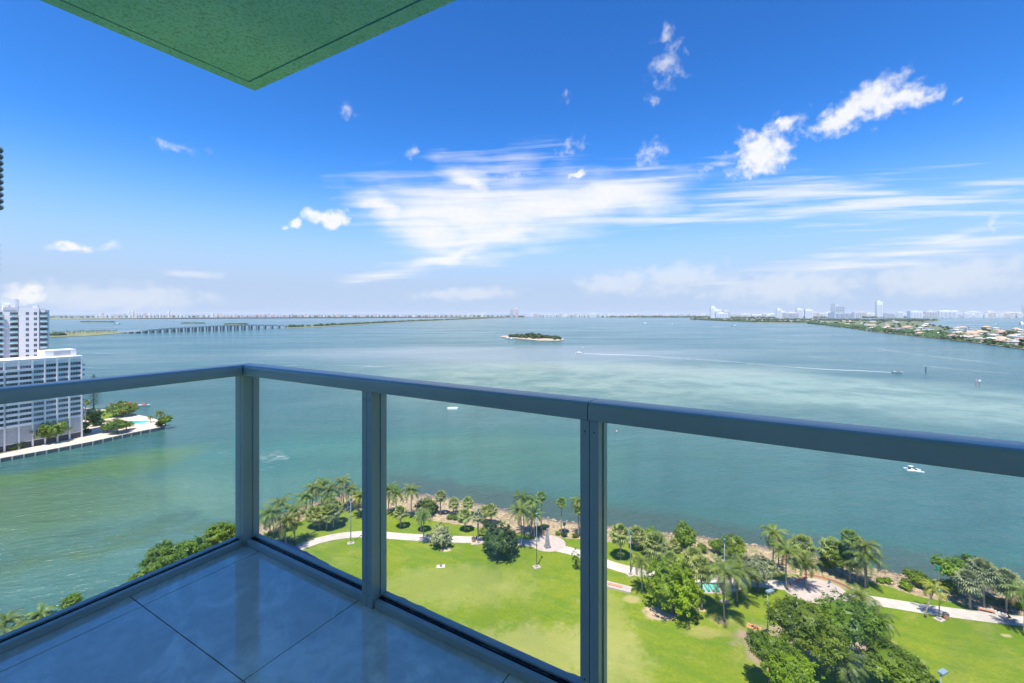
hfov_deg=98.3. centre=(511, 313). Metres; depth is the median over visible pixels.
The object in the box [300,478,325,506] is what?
coconut palm
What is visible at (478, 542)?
lamp post
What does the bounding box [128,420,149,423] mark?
swimming pool
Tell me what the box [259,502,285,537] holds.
coconut palm
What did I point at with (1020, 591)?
coconut palm
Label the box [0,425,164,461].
sea wall
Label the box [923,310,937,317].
skyline tower
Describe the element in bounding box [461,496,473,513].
cabbage palm
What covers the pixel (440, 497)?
cabbage palm
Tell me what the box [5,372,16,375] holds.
window
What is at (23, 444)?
shrub
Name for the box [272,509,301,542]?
coconut palm
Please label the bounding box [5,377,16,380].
window
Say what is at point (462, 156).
sky
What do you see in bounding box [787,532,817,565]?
cabbage palm
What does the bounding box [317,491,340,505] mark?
coconut palm
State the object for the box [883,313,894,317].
skyline tower
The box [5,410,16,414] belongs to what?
window
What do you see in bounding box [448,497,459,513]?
cabbage palm
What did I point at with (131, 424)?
spreading tree
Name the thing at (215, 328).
causeway bridge
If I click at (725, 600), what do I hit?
lamp post
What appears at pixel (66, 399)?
window
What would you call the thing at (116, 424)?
spreading tree
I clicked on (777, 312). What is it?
skyline tower
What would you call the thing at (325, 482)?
coconut palm
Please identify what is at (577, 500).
coconut palm
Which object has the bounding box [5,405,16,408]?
window
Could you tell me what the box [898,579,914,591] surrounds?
shrub
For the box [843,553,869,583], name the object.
coconut palm
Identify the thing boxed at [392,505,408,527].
cabbage palm
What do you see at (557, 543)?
plaza
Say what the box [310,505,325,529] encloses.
cabbage palm
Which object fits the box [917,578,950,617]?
coconut palm
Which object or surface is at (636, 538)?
cabbage palm
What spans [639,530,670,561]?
cabbage palm
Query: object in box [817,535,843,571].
cabbage palm
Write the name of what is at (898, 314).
skyline tower
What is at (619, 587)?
concrete platform
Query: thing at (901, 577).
rubble
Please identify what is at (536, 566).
lamp post
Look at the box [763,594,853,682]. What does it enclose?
park tree
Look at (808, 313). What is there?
skyline tower
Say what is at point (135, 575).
shrub
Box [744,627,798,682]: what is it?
park tree
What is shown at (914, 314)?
skyline tower
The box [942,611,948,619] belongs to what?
litter bin
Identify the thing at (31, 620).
coconut palm
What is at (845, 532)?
fan palm
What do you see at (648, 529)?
shrub
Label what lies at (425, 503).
shrub
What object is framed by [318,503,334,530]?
cabbage palm
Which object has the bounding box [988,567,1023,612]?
cabbage palm
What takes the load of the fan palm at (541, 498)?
on the beach
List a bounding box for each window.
[5,366,16,369]
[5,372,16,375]
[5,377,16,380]
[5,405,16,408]
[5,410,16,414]
[5,416,16,420]
[5,422,16,425]
[20,365,30,368]
[20,371,30,374]
[20,376,30,379]
[20,403,30,406]
[20,409,30,412]
[20,414,30,417]
[20,419,30,423]
[34,364,43,367]
[34,370,43,372]
[34,375,43,378]
[34,401,43,405]
[34,407,43,410]
[34,412,43,415]
[34,417,43,421]
[46,374,55,377]
[46,400,55,403]
[46,410,55,413]
[58,373,67,375]
[58,398,67,401]
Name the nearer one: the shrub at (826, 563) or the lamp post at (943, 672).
the lamp post at (943, 672)
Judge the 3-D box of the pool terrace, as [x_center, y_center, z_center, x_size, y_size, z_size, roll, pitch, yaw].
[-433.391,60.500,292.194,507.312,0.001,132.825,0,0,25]
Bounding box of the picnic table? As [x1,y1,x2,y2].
[697,580,729,594]
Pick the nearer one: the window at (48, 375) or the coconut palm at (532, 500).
the coconut palm at (532, 500)
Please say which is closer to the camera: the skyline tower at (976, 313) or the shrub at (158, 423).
the shrub at (158, 423)
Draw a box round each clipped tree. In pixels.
[29,418,72,439]
[83,421,89,428]
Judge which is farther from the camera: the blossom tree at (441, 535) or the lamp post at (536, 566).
the blossom tree at (441, 535)
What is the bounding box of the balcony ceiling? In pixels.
[41,0,454,90]
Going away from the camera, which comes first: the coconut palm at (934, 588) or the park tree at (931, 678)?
the park tree at (931, 678)
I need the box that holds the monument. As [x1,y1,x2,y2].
[544,528,550,548]
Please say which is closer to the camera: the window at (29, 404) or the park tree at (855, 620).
the park tree at (855, 620)
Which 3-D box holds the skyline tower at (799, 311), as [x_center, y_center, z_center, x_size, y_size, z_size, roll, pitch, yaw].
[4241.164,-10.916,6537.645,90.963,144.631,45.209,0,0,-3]
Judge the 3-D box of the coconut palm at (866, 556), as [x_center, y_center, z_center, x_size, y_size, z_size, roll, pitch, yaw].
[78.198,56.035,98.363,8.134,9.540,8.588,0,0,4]
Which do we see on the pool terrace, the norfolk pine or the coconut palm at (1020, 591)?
the norfolk pine
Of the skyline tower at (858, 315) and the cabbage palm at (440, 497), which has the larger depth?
the skyline tower at (858, 315)
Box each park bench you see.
[795,576,807,581]
[975,606,995,613]
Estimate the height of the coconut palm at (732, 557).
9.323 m
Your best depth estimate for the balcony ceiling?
2.15 m
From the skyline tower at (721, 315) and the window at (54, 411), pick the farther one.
the skyline tower at (721, 315)
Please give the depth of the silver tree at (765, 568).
95.86 m
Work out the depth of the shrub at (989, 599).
92.45 m
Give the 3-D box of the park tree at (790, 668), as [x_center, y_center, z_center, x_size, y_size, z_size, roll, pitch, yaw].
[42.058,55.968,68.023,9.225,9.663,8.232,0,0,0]
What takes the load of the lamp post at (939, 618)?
on the lawn
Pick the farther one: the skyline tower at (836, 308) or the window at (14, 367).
the skyline tower at (836, 308)
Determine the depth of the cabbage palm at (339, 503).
128.53 m
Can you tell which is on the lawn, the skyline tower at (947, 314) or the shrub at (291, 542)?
the shrub at (291, 542)
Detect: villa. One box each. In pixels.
[920,327,933,329]
[964,328,979,331]
[970,337,984,341]
[1002,340,1019,344]
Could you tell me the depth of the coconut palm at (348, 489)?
136.12 m
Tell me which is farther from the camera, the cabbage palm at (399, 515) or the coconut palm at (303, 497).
the coconut palm at (303, 497)
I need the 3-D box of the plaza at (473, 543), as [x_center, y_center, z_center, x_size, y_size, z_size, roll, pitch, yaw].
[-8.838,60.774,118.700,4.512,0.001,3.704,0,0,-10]
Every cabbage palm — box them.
[83,399,90,420]
[304,505,320,527]
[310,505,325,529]
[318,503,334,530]
[325,503,342,527]
[331,500,344,523]
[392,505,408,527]
[414,507,428,531]
[435,490,447,513]
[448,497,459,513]
[457,508,471,530]
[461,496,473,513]
[479,505,490,519]
[484,503,497,523]
[608,523,631,559]
[629,525,645,549]
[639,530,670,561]
[659,550,682,566]
[667,538,681,551]
[680,545,705,568]
[687,554,713,610]
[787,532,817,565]
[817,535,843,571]
[951,567,988,609]
[965,556,1006,607]
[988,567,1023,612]
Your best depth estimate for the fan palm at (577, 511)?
120.43 m
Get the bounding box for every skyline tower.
[710,306,715,317]
[713,309,721,317]
[715,312,727,317]
[722,310,729,317]
[775,308,780,317]
[782,312,798,317]
[795,308,802,317]
[804,309,812,317]
[828,312,854,317]
[831,304,844,312]
[852,312,861,317]
[875,301,882,317]
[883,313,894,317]
[895,312,902,317]
[907,311,922,317]
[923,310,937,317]
[936,310,957,317]
[973,311,978,317]
[988,312,994,317]
[994,312,1018,315]
[1021,304,1023,315]
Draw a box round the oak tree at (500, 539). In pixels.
[478,519,517,558]
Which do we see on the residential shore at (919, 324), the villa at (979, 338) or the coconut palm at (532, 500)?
the villa at (979, 338)
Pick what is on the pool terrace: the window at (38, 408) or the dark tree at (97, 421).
the dark tree at (97, 421)
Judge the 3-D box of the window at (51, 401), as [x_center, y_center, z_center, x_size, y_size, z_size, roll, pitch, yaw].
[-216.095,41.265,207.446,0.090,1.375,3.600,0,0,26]
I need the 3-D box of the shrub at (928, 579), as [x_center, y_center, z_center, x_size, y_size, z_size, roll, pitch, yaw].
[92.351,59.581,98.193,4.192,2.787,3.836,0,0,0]
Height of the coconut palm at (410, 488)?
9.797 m
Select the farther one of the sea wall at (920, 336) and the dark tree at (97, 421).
the sea wall at (920, 336)
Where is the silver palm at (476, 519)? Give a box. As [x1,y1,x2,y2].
[471,511,483,540]
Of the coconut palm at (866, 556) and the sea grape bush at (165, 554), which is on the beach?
the sea grape bush at (165, 554)
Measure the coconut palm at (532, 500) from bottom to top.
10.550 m
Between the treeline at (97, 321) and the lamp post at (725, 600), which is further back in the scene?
the treeline at (97, 321)
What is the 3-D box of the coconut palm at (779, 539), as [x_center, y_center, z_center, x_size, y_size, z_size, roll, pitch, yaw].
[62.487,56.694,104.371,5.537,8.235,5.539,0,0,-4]
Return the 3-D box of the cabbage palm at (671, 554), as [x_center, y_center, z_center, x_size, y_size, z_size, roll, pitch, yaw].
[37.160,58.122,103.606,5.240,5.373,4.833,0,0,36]
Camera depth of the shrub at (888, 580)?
99.70 m
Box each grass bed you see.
[0,435,85,453]
[101,410,119,418]
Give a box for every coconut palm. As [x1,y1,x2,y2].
[0,608,27,634]
[0,616,36,633]
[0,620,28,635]
[18,601,62,622]
[153,410,166,419]
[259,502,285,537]
[259,504,284,531]
[263,493,295,529]
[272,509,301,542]
[283,501,308,544]
[292,490,318,511]
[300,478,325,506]
[308,477,334,503]
[317,483,342,501]
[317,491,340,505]
[328,473,352,505]
[338,482,359,510]
[346,491,361,516]
[349,487,361,507]
[387,480,399,513]
[387,486,406,504]
[400,482,421,516]
[413,508,432,543]
[507,499,535,547]
[512,490,533,533]
[524,496,542,536]
[524,506,545,538]
[569,495,579,535]
[628,552,652,591]
[699,551,748,622]
[714,551,747,596]
[724,558,761,603]
[757,522,789,562]
[768,537,788,572]
[769,539,807,589]
[793,550,824,589]
[825,640,870,682]
[842,545,888,587]
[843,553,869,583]
[843,583,884,609]
[844,534,883,587]
[852,600,900,643]
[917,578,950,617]
[1000,580,1023,635]
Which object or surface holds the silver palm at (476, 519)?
on the plaza at (473, 543)
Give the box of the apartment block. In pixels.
[0,349,84,451]
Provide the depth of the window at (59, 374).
211.29 m
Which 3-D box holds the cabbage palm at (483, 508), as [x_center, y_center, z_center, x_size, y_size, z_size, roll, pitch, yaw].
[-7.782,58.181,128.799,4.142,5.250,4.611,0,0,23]
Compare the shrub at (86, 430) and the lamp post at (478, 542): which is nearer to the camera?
the lamp post at (478, 542)
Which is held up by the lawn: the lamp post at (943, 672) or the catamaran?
the lamp post at (943, 672)
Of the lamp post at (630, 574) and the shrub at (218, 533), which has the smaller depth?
the lamp post at (630, 574)
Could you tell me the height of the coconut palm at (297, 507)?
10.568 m
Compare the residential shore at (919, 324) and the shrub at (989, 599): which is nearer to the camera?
the shrub at (989, 599)
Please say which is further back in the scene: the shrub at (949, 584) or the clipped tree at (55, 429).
the clipped tree at (55, 429)
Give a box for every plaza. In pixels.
[471,537,483,544]
[531,535,565,551]
[704,575,740,591]
[782,577,847,603]
[973,604,1006,614]
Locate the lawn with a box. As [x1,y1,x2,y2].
[274,509,1023,682]
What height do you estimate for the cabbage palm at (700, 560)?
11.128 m
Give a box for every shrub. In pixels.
[15,442,27,447]
[58,592,84,608]
[83,428,90,432]
[125,571,147,580]
[154,420,163,426]
[181,535,212,555]
[198,521,234,546]
[263,531,279,539]
[279,536,297,546]
[414,497,435,513]
[429,500,438,511]
[481,519,490,525]
[643,525,664,543]
[697,542,707,551]
[707,538,720,552]
[717,533,747,558]
[817,555,836,569]
[876,577,884,582]
[882,576,893,583]
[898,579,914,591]
[902,567,927,585]
[920,576,939,589]
[939,577,961,594]
[981,595,995,605]
[993,596,1012,609]
[1008,599,1022,608]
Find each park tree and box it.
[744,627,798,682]
[759,638,824,682]
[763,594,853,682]
[810,587,890,675]
[855,640,929,682]
[897,653,939,682]
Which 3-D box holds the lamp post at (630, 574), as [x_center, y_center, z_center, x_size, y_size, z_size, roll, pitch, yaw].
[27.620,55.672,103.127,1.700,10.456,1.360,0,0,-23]
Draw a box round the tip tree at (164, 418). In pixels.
[157,415,173,425]
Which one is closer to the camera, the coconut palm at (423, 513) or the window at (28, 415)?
the coconut palm at (423, 513)
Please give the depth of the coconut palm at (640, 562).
95.64 m
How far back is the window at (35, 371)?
203.87 m
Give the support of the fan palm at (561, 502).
on the beach
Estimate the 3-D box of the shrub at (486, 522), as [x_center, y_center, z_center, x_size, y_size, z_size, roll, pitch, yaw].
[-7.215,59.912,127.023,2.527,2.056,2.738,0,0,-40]
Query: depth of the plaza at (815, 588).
97.58 m
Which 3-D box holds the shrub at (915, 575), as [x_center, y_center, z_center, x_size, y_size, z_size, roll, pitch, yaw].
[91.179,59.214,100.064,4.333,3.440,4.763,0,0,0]
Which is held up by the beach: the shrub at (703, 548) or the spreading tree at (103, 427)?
the shrub at (703, 548)
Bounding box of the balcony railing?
[0,363,1023,682]
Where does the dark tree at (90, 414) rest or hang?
on the pool terrace
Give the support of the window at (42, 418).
in the apartment block
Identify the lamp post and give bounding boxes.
[347,498,353,544]
[475,508,481,544]
[532,513,540,568]
[626,530,634,576]
[719,538,729,603]
[765,588,773,632]
[933,589,945,622]
[937,668,948,682]
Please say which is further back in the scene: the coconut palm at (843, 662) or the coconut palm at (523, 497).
the coconut palm at (523, 497)
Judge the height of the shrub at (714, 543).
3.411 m
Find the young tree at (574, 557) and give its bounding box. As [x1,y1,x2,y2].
[571,548,579,569]
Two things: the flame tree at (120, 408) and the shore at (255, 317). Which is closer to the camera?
the flame tree at (120, 408)
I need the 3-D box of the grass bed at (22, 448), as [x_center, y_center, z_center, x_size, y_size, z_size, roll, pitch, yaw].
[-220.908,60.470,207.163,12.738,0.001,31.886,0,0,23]
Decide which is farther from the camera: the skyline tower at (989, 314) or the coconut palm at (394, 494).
the skyline tower at (989, 314)
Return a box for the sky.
[0,0,1023,314]
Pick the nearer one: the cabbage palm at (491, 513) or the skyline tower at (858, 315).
the cabbage palm at (491, 513)
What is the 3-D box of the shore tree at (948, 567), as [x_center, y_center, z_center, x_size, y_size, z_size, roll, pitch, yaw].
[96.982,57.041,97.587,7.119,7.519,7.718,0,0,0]
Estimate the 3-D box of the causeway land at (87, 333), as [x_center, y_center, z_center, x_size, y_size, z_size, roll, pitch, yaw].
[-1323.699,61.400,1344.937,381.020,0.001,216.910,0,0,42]
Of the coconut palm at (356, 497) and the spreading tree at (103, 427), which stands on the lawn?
the coconut palm at (356, 497)
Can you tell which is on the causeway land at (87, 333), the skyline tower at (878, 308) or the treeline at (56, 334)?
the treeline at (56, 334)
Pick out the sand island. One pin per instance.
(544, 339)
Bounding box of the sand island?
[499,336,563,340]
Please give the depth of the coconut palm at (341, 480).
137.89 m
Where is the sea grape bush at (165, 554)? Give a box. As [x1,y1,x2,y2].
[135,539,198,573]
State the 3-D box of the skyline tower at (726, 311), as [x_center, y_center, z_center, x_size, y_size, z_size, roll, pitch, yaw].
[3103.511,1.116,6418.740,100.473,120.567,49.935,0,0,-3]
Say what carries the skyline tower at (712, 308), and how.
on the far shore
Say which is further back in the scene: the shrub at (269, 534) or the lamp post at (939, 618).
the shrub at (269, 534)
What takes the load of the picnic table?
on the lawn
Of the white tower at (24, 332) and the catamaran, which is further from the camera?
the white tower at (24, 332)
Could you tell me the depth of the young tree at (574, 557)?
105.16 m
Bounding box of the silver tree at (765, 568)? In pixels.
[737,551,779,591]
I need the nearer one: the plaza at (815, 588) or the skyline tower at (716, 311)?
the plaza at (815, 588)
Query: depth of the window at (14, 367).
195.98 m
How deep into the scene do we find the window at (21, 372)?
199.95 m
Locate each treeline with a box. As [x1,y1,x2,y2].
[49,332,66,335]
[50,315,506,317]
[80,321,114,321]
[288,317,504,326]
[507,315,707,316]
[690,318,937,320]
[694,316,1023,317]
[700,318,814,321]
[807,322,1015,338]
[826,325,1022,347]
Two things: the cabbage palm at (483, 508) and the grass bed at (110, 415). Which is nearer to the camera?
the cabbage palm at (483, 508)
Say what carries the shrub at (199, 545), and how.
on the beach
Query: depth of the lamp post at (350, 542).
117.21 m
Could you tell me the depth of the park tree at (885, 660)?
68.09 m
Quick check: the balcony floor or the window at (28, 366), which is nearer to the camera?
the balcony floor
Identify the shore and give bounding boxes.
[49,316,492,318]
[714,319,1023,348]
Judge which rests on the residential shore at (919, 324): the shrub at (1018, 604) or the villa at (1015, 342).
the villa at (1015, 342)
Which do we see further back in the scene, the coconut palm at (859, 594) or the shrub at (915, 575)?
the shrub at (915, 575)
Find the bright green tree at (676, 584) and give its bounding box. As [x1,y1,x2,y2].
[641,555,704,616]
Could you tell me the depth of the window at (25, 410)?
199.95 m
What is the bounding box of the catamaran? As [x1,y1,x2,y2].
[903,465,924,472]
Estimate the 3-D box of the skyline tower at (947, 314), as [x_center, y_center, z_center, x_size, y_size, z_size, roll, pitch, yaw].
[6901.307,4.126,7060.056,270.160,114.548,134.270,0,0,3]
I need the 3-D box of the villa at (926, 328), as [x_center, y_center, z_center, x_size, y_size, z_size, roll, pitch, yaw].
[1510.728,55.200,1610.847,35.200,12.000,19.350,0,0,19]
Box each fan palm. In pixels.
[536,491,546,530]
[556,497,565,534]
[573,504,579,536]
[839,527,861,581]
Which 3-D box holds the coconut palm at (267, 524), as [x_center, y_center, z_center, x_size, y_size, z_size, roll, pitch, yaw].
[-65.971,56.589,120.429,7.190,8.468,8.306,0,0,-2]
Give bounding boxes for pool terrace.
[0,408,164,456]
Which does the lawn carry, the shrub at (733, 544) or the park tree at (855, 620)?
the park tree at (855, 620)
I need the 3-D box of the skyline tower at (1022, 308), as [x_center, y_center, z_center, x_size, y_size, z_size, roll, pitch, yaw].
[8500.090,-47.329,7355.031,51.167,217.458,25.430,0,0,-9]
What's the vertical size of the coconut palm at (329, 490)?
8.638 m
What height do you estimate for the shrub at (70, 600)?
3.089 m
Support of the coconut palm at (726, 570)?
on the lawn
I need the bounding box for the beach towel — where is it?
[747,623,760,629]
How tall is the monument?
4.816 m
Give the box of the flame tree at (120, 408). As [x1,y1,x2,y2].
[104,400,138,416]
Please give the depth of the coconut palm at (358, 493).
131.70 m
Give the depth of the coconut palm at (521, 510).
114.39 m
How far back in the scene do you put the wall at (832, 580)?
100.54 m
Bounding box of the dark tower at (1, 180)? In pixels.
[0,147,3,245]
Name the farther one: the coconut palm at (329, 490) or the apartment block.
the apartment block
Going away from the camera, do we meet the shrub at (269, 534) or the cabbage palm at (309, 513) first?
the shrub at (269, 534)
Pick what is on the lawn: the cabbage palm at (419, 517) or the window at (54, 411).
the cabbage palm at (419, 517)
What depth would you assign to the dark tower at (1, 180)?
342.89 m
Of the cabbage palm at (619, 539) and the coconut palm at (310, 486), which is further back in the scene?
the coconut palm at (310, 486)
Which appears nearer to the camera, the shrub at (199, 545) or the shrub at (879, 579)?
the shrub at (879, 579)
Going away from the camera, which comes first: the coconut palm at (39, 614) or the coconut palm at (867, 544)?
the coconut palm at (39, 614)
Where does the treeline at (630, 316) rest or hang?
on the shore at (255, 317)
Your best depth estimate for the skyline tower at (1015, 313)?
7579.45 m
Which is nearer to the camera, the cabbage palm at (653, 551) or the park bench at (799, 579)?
the park bench at (799, 579)
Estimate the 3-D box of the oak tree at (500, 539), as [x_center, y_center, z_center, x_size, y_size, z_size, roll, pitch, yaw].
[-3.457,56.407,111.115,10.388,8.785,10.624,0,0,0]
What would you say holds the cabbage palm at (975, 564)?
on the plaza at (998, 611)
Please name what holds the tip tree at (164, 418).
on the pool terrace
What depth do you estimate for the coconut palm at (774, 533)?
104.39 m
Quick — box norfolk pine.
[84,375,103,407]
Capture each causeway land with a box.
[49,331,116,336]
[286,317,507,327]
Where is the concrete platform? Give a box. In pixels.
[607,581,631,593]
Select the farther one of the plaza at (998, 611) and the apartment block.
the apartment block
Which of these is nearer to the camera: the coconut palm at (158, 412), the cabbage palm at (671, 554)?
the cabbage palm at (671, 554)
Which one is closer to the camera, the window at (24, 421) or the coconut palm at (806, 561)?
the coconut palm at (806, 561)
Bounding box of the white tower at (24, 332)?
[0,299,48,357]
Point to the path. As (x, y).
(919, 607)
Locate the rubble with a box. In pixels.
[259,491,1023,612]
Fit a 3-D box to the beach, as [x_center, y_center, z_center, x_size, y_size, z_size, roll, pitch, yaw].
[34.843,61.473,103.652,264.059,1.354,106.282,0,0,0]
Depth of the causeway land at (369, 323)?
2536.41 m
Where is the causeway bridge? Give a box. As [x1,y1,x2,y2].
[117,325,287,332]
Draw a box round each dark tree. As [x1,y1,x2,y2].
[83,408,105,421]
[88,417,105,425]
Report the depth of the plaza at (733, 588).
99.39 m
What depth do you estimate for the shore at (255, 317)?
7313.33 m
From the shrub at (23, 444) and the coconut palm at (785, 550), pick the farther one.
the shrub at (23, 444)
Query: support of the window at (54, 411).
in the apartment block
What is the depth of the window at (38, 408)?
203.87 m
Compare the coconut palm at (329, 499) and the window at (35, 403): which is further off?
the window at (35, 403)
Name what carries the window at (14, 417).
in the apartment block
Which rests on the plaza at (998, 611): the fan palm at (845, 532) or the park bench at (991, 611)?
the park bench at (991, 611)
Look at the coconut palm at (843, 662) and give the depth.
69.35 m
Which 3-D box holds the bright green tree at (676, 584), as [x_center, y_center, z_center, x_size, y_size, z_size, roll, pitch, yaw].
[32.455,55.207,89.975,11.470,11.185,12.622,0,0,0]
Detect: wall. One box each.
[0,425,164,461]
[711,320,1022,348]
[804,573,851,589]
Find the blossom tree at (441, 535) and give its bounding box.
[428,522,452,547]
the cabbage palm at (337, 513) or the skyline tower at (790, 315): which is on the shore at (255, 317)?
the skyline tower at (790, 315)
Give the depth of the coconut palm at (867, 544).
98.08 m
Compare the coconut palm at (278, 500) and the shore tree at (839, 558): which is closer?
the shore tree at (839, 558)
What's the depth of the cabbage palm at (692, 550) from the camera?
104.44 m
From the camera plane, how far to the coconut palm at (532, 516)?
119.19 m
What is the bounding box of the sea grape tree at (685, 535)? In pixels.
[670,520,699,549]
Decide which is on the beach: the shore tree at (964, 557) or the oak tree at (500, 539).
the shore tree at (964, 557)
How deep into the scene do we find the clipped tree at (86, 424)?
221.05 m
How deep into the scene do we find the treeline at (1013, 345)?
1109.07 m
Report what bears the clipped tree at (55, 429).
on the grass bed at (22, 448)
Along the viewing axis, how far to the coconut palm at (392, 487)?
134.23 m
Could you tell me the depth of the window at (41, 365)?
203.84 m
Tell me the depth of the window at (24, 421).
199.95 m
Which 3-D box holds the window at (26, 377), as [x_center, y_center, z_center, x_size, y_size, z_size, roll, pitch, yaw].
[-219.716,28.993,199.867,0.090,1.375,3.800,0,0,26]
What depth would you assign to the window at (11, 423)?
195.70 m
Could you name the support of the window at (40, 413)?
in the apartment block
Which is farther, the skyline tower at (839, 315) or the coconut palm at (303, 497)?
the skyline tower at (839, 315)
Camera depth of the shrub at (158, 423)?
236.99 m
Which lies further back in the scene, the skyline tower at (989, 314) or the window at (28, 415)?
the skyline tower at (989, 314)
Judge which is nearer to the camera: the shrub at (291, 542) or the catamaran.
the shrub at (291, 542)
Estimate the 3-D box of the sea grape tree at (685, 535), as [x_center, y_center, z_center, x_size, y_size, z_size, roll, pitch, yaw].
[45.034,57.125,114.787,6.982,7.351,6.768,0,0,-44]
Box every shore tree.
[818,542,860,576]
[929,553,970,583]
[950,553,1012,582]
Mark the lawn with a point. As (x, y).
(518, 601)
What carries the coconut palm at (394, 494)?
on the lawn
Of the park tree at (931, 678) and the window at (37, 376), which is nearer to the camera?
the park tree at (931, 678)
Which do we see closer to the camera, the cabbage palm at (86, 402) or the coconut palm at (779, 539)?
the coconut palm at (779, 539)
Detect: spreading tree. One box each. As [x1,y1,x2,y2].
[98,424,113,432]
[101,418,130,432]
[125,421,134,429]
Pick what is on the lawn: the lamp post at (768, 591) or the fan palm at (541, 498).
the lamp post at (768, 591)
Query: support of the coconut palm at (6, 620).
on the beach
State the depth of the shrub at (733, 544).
110.34 m
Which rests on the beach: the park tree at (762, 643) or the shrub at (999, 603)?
the shrub at (999, 603)
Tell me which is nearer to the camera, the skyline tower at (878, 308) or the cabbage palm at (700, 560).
the cabbage palm at (700, 560)
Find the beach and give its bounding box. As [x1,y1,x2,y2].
[259,492,1023,615]
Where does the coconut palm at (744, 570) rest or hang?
on the lawn
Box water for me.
[0,314,1023,632]
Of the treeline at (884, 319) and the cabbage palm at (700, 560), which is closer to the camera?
the cabbage palm at (700, 560)
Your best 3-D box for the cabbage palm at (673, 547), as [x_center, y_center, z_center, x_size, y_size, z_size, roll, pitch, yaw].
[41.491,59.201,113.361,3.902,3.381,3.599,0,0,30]
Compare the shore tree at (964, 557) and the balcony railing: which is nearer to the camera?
the balcony railing
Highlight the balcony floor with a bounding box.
[0,536,579,682]
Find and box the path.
[295,531,1023,625]
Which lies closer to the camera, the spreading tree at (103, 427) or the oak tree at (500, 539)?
the oak tree at (500, 539)
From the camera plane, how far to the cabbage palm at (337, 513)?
124.90 m
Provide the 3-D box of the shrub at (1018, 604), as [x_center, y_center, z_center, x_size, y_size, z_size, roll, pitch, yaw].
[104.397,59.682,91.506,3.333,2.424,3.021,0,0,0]
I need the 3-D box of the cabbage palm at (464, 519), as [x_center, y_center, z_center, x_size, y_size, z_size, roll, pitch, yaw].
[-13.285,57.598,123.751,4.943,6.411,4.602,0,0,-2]
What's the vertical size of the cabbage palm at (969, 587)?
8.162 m
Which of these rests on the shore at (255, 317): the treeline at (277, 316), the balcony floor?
the treeline at (277, 316)
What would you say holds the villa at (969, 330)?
on the residential shore at (919, 324)
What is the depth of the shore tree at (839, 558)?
101.93 m
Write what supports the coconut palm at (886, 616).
on the lawn

